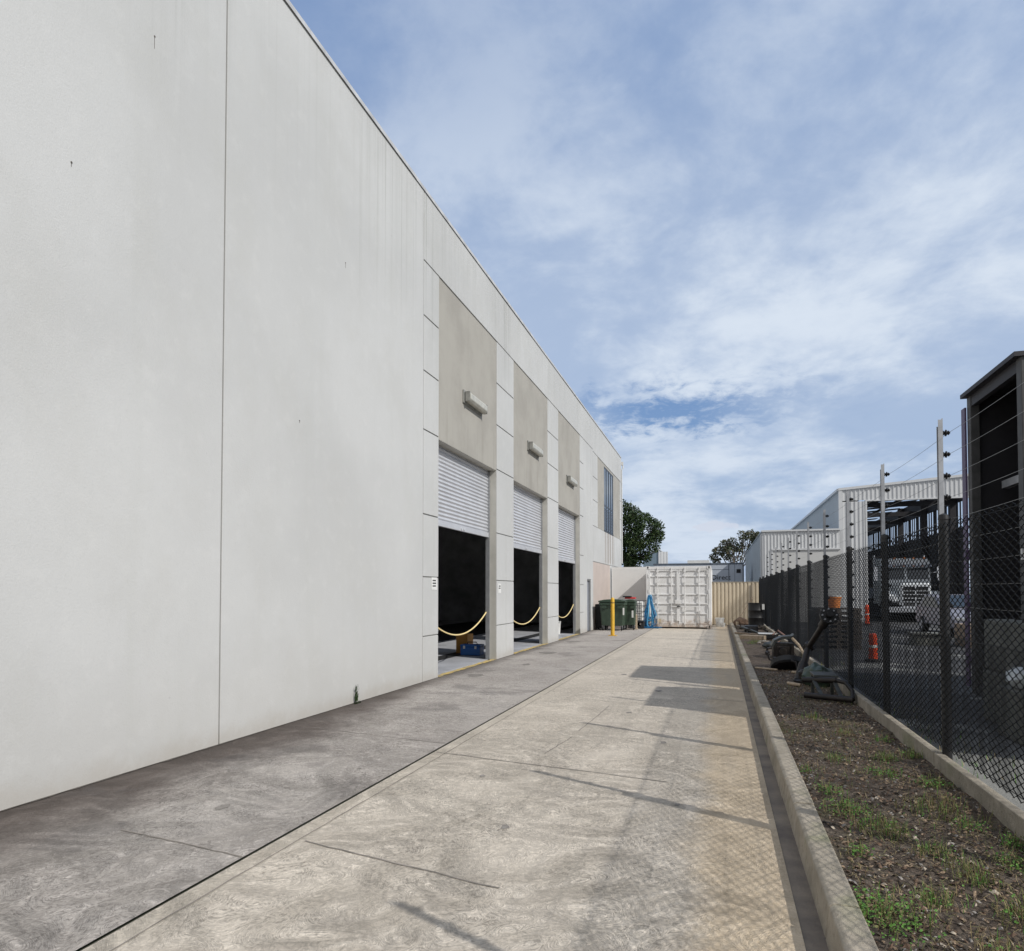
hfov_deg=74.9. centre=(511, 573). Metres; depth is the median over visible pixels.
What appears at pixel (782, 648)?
scrap engine
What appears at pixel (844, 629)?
pallet
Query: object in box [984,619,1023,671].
concrete block
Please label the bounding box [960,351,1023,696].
storage bay
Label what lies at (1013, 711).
concrete block
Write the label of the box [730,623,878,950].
kerb
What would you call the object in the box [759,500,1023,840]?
chain link fence
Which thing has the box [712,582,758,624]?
steel fence
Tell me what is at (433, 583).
sign
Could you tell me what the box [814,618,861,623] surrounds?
pallet
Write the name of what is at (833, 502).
open shed
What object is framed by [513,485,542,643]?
roller door
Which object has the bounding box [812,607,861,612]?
pallet
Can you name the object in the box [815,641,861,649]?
pallet
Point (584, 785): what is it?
driveway
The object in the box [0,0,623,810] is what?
warehouse
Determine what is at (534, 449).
wall light
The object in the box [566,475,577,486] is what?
wall light
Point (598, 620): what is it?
wheelie bin
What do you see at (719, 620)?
bucket
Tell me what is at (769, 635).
slab
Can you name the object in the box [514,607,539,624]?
barrier chain
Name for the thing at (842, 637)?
pallet
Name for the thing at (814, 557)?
roller door
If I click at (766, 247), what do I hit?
sky
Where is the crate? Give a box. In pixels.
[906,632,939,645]
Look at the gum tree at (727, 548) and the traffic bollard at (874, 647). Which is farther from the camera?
the gum tree at (727, 548)
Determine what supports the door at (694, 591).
in the shipping container
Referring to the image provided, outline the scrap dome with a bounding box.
[762,641,771,648]
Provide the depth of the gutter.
4.05 m
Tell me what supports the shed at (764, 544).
on the yard at (1015, 801)
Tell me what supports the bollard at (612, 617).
on the apron
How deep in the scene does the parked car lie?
23.90 m
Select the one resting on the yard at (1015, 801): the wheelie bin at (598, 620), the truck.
the truck
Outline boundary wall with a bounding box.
[612,567,645,624]
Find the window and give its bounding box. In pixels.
[604,467,613,535]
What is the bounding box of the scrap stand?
[802,671,854,702]
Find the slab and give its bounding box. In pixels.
[758,632,775,638]
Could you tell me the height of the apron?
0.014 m
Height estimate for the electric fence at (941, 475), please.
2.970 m
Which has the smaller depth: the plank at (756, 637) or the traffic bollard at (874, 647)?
the traffic bollard at (874, 647)
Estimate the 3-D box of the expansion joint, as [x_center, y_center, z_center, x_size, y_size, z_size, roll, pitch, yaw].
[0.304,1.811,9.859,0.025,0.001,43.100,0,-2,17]
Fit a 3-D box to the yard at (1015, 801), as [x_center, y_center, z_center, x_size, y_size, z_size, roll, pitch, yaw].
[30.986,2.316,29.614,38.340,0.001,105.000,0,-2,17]
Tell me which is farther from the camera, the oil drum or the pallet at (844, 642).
the oil drum
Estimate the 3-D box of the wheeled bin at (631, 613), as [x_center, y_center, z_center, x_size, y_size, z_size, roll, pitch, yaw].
[4.763,1.639,27.056,0.528,1.220,0.726,0,-2,17]
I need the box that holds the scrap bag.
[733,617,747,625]
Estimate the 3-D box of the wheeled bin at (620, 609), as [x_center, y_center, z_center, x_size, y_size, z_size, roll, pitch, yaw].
[4.035,1.618,26.633,1.076,1.240,0.886,0,-2,17]
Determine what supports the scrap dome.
on the garden bed
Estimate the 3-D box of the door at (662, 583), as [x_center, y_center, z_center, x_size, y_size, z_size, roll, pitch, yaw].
[6.383,0.949,28.022,1.316,2.450,0.127,0,-2,17]
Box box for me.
[456,633,472,652]
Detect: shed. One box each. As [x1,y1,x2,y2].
[643,549,667,566]
[745,528,840,621]
[790,474,968,620]
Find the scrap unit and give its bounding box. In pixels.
[744,625,757,631]
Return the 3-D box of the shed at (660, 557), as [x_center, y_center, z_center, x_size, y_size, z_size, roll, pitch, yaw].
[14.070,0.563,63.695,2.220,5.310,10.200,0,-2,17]
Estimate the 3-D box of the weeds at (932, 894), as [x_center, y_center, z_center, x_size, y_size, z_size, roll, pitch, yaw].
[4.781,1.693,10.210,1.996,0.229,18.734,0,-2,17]
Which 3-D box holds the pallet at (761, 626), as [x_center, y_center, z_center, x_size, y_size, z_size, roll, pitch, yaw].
[9.151,2.046,25.701,1.020,0.135,1.000,0,-2,17]
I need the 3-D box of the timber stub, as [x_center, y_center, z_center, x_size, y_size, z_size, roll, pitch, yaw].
[4.311,1.683,10.219,0.051,0.061,0.229,1,-2,-31]
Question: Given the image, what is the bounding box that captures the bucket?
[715,618,723,626]
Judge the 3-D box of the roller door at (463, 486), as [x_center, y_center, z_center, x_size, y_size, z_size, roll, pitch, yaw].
[-1.032,-0.332,13.674,0.090,4.440,3.350,0,-2,17]
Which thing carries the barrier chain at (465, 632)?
hanging from the warehouse
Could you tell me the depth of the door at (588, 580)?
26.30 m
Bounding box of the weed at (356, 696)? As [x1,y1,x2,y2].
[354,686,360,703]
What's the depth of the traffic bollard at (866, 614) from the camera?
30.47 m
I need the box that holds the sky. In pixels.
[289,0,1023,584]
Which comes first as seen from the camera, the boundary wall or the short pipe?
the short pipe
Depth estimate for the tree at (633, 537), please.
46.97 m
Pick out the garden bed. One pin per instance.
(757, 655)
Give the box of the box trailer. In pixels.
[653,560,743,581]
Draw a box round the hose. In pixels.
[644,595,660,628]
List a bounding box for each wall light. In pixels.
[462,389,487,415]
[527,440,542,457]
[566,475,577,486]
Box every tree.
[622,499,665,566]
[708,529,759,565]
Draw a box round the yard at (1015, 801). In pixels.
[765,611,1023,810]
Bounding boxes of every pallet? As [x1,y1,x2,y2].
[736,625,764,629]
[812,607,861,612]
[812,632,862,638]
[813,629,861,633]
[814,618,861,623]
[814,623,861,628]
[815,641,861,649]
[817,636,861,644]
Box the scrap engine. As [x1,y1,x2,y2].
[770,633,803,656]
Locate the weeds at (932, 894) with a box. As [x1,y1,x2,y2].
[747,640,1023,950]
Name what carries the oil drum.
on the pallet at (761, 626)
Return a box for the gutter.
[727,626,828,950]
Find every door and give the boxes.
[438,446,489,658]
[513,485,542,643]
[558,508,575,633]
[587,579,590,630]
[648,567,679,625]
[678,567,708,626]
[773,549,840,621]
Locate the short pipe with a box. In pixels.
[755,667,777,670]
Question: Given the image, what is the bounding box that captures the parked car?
[916,594,970,635]
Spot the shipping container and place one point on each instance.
(681, 596)
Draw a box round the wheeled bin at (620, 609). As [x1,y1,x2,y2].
[598,599,627,630]
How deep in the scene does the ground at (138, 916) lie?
4.15 m
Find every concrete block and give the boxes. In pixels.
[983,669,1008,721]
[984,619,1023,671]
[997,685,1023,745]
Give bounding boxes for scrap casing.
[801,662,832,687]
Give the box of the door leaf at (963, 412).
[961,408,971,685]
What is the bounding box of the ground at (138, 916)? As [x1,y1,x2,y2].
[76,625,729,950]
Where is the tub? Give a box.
[828,596,841,607]
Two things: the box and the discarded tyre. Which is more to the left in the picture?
the box
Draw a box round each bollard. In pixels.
[608,597,616,635]
[865,604,868,624]
[865,633,881,661]
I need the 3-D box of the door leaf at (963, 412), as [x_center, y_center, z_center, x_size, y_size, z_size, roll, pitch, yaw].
[6.975,-0.421,10.272,0.060,4.260,0.158,0,-2,17]
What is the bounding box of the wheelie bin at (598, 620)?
[595,604,607,628]
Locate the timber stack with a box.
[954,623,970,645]
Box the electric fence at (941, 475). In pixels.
[766,382,1023,732]
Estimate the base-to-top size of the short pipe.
0.036 m
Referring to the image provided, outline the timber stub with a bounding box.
[787,681,801,686]
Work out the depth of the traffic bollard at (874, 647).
14.60 m
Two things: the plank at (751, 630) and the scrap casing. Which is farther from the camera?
the plank at (751, 630)
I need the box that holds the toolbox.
[460,641,483,655]
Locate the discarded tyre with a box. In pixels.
[770,655,801,669]
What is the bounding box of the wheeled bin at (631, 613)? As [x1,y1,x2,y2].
[624,599,636,629]
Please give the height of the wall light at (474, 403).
0.260 m
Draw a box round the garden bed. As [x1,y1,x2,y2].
[734,625,1023,950]
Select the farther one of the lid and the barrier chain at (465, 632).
the lid
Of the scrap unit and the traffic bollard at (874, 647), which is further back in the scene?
the scrap unit
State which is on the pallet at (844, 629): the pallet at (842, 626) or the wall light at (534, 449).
the pallet at (842, 626)
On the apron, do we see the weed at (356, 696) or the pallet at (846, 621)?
the weed at (356, 696)
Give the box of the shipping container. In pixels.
[646,566,711,627]
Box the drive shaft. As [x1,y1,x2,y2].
[793,608,838,682]
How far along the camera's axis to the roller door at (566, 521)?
23.44 m
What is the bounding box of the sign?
[431,577,436,589]
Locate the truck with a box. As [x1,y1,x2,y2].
[868,555,938,619]
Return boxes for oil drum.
[748,603,764,624]
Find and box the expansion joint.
[81,629,651,950]
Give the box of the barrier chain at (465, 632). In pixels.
[438,611,486,635]
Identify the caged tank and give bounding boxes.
[628,600,645,627]
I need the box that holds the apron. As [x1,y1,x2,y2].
[0,625,652,950]
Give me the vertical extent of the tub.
0.330 m
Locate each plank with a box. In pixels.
[734,632,757,634]
[739,635,765,639]
[740,626,757,632]
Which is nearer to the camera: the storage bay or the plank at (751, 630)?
the storage bay
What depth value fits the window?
30.87 m
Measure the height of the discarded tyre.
0.452 m
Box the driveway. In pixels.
[82,625,805,950]
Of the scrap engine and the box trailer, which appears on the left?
the box trailer
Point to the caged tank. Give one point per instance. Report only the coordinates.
(640, 608)
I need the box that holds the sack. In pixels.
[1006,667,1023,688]
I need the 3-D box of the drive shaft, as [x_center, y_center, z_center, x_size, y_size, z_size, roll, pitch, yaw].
[4.721,1.144,10.578,0.468,1.253,1.303,0,-2,8]
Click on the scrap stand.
(817, 677)
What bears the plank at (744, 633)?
on the kerb
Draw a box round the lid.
[623,596,635,598]
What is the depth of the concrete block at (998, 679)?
7.94 m
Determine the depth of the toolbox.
16.00 m

